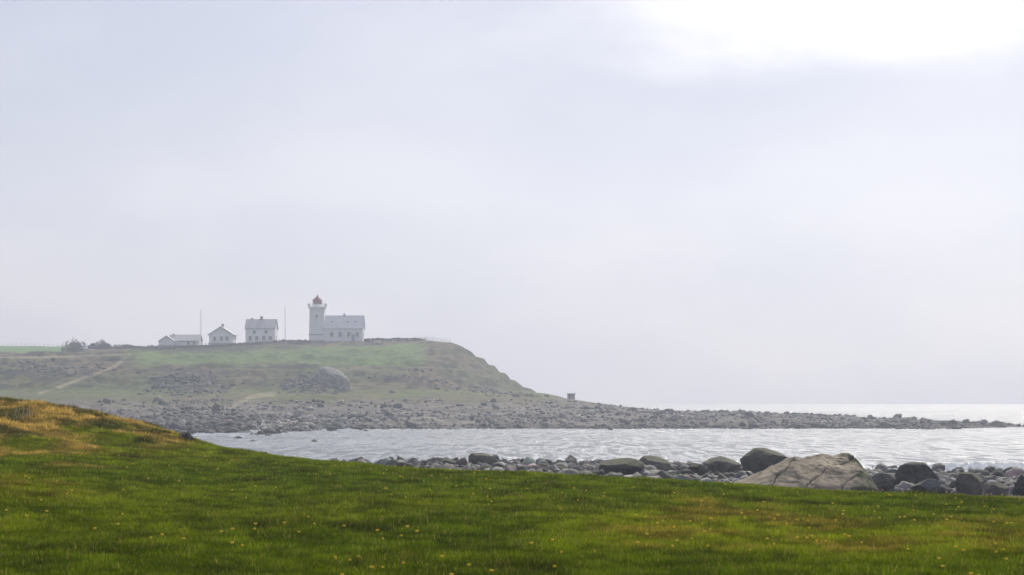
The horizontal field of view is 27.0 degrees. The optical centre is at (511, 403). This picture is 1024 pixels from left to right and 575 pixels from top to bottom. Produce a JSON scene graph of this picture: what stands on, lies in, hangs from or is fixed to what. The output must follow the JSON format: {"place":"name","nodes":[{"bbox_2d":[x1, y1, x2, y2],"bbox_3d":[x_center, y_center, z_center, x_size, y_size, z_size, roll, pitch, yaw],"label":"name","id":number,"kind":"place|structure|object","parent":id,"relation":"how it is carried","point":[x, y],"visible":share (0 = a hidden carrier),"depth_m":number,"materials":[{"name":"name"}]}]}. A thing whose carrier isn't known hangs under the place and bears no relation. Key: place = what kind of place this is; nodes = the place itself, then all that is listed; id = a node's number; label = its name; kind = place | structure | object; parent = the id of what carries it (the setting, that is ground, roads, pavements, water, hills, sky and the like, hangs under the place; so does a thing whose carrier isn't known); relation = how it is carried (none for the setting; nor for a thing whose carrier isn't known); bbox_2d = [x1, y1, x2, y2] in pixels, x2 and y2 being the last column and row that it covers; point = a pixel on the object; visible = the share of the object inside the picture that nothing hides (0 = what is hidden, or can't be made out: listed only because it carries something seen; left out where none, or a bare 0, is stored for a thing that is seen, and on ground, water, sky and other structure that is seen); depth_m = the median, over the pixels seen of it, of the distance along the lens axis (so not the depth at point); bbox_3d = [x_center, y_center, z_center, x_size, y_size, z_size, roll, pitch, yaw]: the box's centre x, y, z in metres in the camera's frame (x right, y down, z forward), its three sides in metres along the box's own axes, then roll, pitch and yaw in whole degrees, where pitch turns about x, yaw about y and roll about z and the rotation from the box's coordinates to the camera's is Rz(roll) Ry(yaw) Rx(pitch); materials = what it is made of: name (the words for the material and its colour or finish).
{"place":"outdoors","nodes":[
{"label":"outdoors","id":0,"kind":"place"},
{"bbox_2d":[0,340,1021,430],"bbox_3d":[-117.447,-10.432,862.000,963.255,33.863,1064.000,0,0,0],"label":"headland","id":1,"kind":"structure","parent":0,"point":[259,370],"depth_m":563.44,"materials":[{"name":"green plant"}]},
{"bbox_2d":[61,339,91,351],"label":"shrub","id":2,"kind":"object","parent":1,"relation":"on","point":[70,347],"visible":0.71,"depth_m":739.25,"materials":[{"name":"green plant"}]},
{"bbox_2d":[89,342,97,348],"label":"shrub","id":3,"kind":"object","parent":1,"relation":"on","point":[93,346],"visible":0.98,"depth_m":744.42,"materials":[{"name":"green plant"}]},
{"bbox_2d":[96,340,111,348],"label":"shrub","id":4,"kind":"object","parent":1,"relation":"on","point":[102,345],"visible":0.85,"depth_m":744.22,"materials":[{"name":"green plant"}]},
{"bbox_2d":[110,344,132,348],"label":"shrub","id":5,"kind":"object","parent":1,"relation":"on","point":[115,346],"visible":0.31,"depth_m":740.93,"materials":[{"name":"green plant"}]},
{"bbox_2d":[120,345,158,348],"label":"stone wall","id":6,"kind":"structure","parent":1,"relation":"on","point":[144,347],"depth_m":721.66,"materials":[{"name":"grey stone"}]},
{"bbox_2d":[158,334,202,347],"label":"outbuilding","id":7,"kind":"structure","parent":1,"relation":"on","point":[174,339],"depth_m":710.50,"materials":[{"name":"stone"}]},
{"bbox_2d":[208,324,237,344],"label":"gabled cottage","id":8,"kind":"structure","parent":1,"relation":"on","point":[222,334],"depth_m":711.50,"materials":[{"name":"paint"}]},
{"bbox_2d":[162,339,310,348],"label":"stone wall","id":9,"kind":"structure","parent":1,"relation":"on","point":[236,344],"depth_m":705.64,"materials":[{"name":"grey stone"}]},
{"bbox_2d":[0,357,558,397],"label":"hillside rocks","id":10,"kind":"object","parent":1,"relation":"on","point":[196,378],"visible":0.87,"depth_m":555.24,"materials":[{"name":"grey stone"}]},
{"bbox_2d":[310,367,351,389],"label":"boulder","id":11,"kind":"object","parent":1,"relation":"on","point":[330,377],"visible":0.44,"depth_m":542.40,"materials":[{"name":"grey stone"}]},
{"bbox_2d":[308,293,364,342],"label":"lighthouse","id":12,"kind":"object","parent":1,"relation":"on","point":[323,328],"visible":0.98,"depth_m":713.48,"materials":[{"name":"paint"}]},
{"bbox_2d":[363,337,425,341],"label":"stone wall","id":13,"kind":"structure","parent":1,"relation":"on","point":[393,339],"depth_m":699.63,"materials":[{"name":"grey stone"}]},
{"bbox_2d":[365,336,450,344],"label":"wire fence","id":14,"kind":"object","parent":1,"relation":"on","point":[368,341],"visible":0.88,"depth_m":687.93,"materials":[{"name":"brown wood"}]},
{"bbox_2d":[97,395,1023,433],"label":"shore stones","id":15,"kind":"object","parent":1,"relation":"on","point":[193,420],"visible":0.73,"depth_m":444.81,"materials":[{"name":"grey stone"}]},
{"bbox_2d":[566,393,575,399],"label":"stone hut","id":16,"kind":"object","parent":1,"relation":"on","point":[570,395],"visible":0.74,"depth_m":627.00,"materials":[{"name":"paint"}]},
{"bbox_2d":[641,408,1017,425],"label":"spit rocks","id":17,"kind":"object","parent":1,"relation":"on","point":[668,410],"visible":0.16,"depth_m":538.35,"materials":[{"name":"grey stone"}]},
{"bbox_2d":[0,396,1023,574],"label":"grass field","id":18,"kind":"structure","parent":0,"point":[156,448],"depth_m":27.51,"materials":[{"name":"plant"}]},
{"bbox_2d":[2,400,39,419],"bbox_3d":[-13.325,0.026,57.981,1.036,0.871,1.097,0,0,0],"label":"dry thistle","id":19,"kind":"object","parent":18,"relation":"on","point":[22,413],"visible":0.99,"depth_m":57.99,"materials":[{"name":"brown plant"}]},
{"bbox_2d":[178,432,192,439],"bbox_3d":[-9.296,1.059,60.516,0.519,0.526,0.434,0,0,0],"label":"boulder","id":20,"kind":"object","parent":18,"relation":"on","point":[187,435],"visible":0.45,"depth_m":60.38,"materials":[{"name":"grey stone"}]},
{"bbox_2d":[440,459,455,463],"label":"boulder","id":21,"kind":"object","parent":18,"relation":"on","point":[448,461],"visible":0.4,"depth_m":159.53,"materials":[{"name":"grey stone"}]},
{"bbox_2d":[468,453,496,464],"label":"boulder","id":22,"kind":"object","parent":18,"relation":"on","point":[476,458],"visible":0.52,"depth_m":159.20,"materials":[{"name":"grey stone"}]},
{"bbox_2d":[4,433,1023,574],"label":"dandelions","id":23,"kind":"object","parent":18,"relation":"on","point":[492,570],"visible":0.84,"depth_m":26.52,"materials":[{"name":"yellow plant"}]},
{"bbox_2d":[557,465,568,469],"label":"boulder","id":24,"kind":"object","parent":18,"relation":"on","point":[560,467],"visible":0.25,"depth_m":139.87,"materials":[{"name":"grey stone"}]},
{"bbox_2d":[599,458,643,474],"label":"boulder","id":25,"kind":"object","parent":18,"relation":"on","point":[628,466],"visible":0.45,"depth_m":109.25,"materials":[{"name":"grey stone"}]},
{"bbox_2d":[639,455,669,470],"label":"boulder","id":26,"kind":"object","parent":18,"relation":"on","point":[658,463],"visible":0.56,"depth_m":129.40,"materials":[{"name":"grey stone"}]},
{"bbox_2d":[330,454,1023,494],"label":"beach stones","id":27,"kind":"object","parent":18,"relation":"on","point":[679,470],"visible":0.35,"depth_m":128.82,"materials":[{"name":"grey stone"}]},
{"bbox_2d":[687,463,710,475],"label":"boulder","id":28,"kind":"object","parent":18,"relation":"on","point":[699,469],"visible":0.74,"depth_m":124.57,"materials":[{"name":"grey stone"}]},
{"bbox_2d":[704,456,741,473],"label":"boulder","id":29,"kind":"object","parent":18,"relation":"on","point":[720,464],"visible":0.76,"depth_m":119.35,"materials":[{"name":"grey stone"}]},
{"bbox_2d":[740,448,787,472],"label":"boulder","id":30,"kind":"object","parent":18,"relation":"on","point":[755,460],"visible":0.63,"depth_m":124.03,"materials":[{"name":"grey stone"}]},
{"bbox_2d":[731,452,879,492],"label":"boulder","id":31,"kind":"object","parent":18,"relation":"on","point":[844,471],"visible":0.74,"depth_m":88.33,"materials":[{"name":"grey stone"}]},
{"bbox_2d":[871,472,895,491],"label":"boulder","id":32,"kind":"object","parent":18,"relation":"on","point":[881,480],"visible":0.69,"depth_m":92.62,"materials":[{"name":"grey stone"}]},
{"bbox_2d":[895,462,938,483],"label":"boulder","id":33,"kind":"object","parent":18,"relation":"on","point":[914,472],"visible":0.59,"depth_m":99.57,"materials":[{"name":"grey stone"}]},
{"bbox_2d":[910,479,940,492],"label":"boulder","id":34,"kind":"object","parent":18,"relation":"on","point":[931,485],"visible":0.79,"depth_m":89.70,"materials":[{"name":"grey stone"}]},
{"bbox_2d":[955,472,983,494],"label":"boulder","id":35,"kind":"object","parent":18,"relation":"on","point":[969,483],"visible":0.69,"depth_m":91.76,"materials":[{"name":"grey stone"}]},
{"bbox_2d":[983,482,1008,495],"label":"boulder","id":36,"kind":"object","parent":18,"relation":"on","point":[995,488],"visible":0.72,"depth_m":87.71,"materials":[{"name":"grey stone"}]},
{"bbox_2d":[1012,474,1023,495],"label":"boulder","id":37,"kind":"object","parent":18,"relation":"on","point":[1018,488],"visible":0.97,"depth_m":91.86,"materials":[{"name":"grey stone"}]},
{"bbox_2d":[0,0,1023,403],"label":"sky","id":38,"kind":"structure","parent":0,"point":[599,201],"materials":[{"name":"grey"}]},
{"bbox_2d":[180,404,1023,468],"bbox_3d":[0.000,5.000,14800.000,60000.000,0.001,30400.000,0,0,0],"label":"sea","id":39,"kind":"structure","parent":0,"point":[868,448],"depth_m":282.53,"materials":[{"name":"grey liquid"}]},
{"bbox_2d":[192,420,1023,474],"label":"surf foam","id":40,"kind":"object","parent":39,"relation":"on","point":[966,466],"visible":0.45,"depth_m":322.70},
{"bbox_2d":[214,412,1020,441],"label":"skerry rocks","id":41,"kind":"object","parent":39,"relation":"in","point":[269,431],"visible":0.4,"depth_m":362.57,"materials":[{"name":"grey stone"}]},
{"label":"plinth","id":42,"kind":"object","parent":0,"visible":0},
{"bbox_2d":[245,324,277,341],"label":"walls","id":43,"kind":"structure","parent":42,"relation":"on","point":[260,333],"depth_m":714.00,"materials":[{"name":"white paint"}]},
{"bbox_2d":[244,319,276,328],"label":"roof slope","id":44,"kind":"structure","parent":43,"relation":"on","point":[261,324],"depth_m":715.41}
]}

